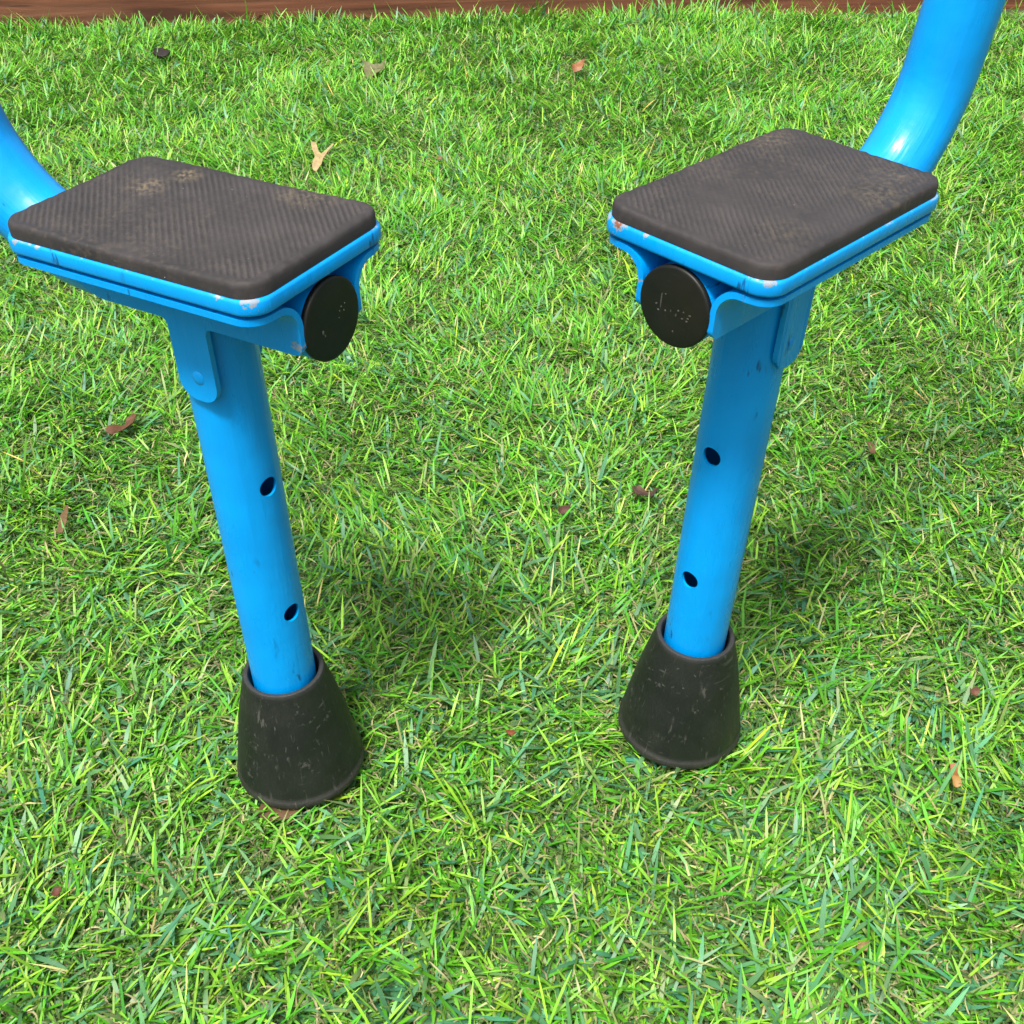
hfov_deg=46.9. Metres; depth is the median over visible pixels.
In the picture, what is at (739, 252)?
stilt
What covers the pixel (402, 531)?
grass
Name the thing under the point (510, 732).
leaf fragment
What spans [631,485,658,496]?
dry leaf
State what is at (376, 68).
dry leaf
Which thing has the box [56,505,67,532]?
dry leaf
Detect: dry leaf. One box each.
[56,505,67,532]
[105,413,136,434]
[257,803,299,820]
[360,58,385,78]
[558,503,570,513]
[571,58,584,71]
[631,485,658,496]
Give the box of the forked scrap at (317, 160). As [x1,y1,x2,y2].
[311,141,333,170]
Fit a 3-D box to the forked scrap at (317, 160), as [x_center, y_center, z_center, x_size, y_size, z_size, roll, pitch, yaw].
[-0.251,-0.468,1.551,0.032,0.006,0.056,0,55,0]
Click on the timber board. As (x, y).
(85, 11)
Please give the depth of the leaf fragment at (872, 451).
1.03 m
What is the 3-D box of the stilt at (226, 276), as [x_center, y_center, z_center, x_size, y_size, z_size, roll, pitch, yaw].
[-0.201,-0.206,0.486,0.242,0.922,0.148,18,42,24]
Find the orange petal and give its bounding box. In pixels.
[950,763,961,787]
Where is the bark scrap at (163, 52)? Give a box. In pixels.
[153,48,169,58]
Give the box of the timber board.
[0,0,1023,32]
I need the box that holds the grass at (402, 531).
[0,0,1023,1023]
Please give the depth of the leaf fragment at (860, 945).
0.65 m
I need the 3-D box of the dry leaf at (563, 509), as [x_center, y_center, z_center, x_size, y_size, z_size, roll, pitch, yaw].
[0.043,-0.003,0.960,0.010,0.005,0.012,5,38,7]
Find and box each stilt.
[0,104,380,808]
[607,0,1005,768]
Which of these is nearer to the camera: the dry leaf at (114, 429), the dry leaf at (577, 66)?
the dry leaf at (114, 429)
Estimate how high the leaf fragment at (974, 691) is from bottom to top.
0.004 m
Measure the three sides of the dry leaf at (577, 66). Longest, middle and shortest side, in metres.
0.022 x 0.021 x 0.007 m
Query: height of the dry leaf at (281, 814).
0.003 m
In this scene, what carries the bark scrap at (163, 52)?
on the grass at (402, 531)
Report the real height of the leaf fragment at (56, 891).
0.003 m
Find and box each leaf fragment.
[51,886,61,895]
[505,730,514,734]
[857,940,869,950]
[866,441,875,453]
[970,686,980,696]

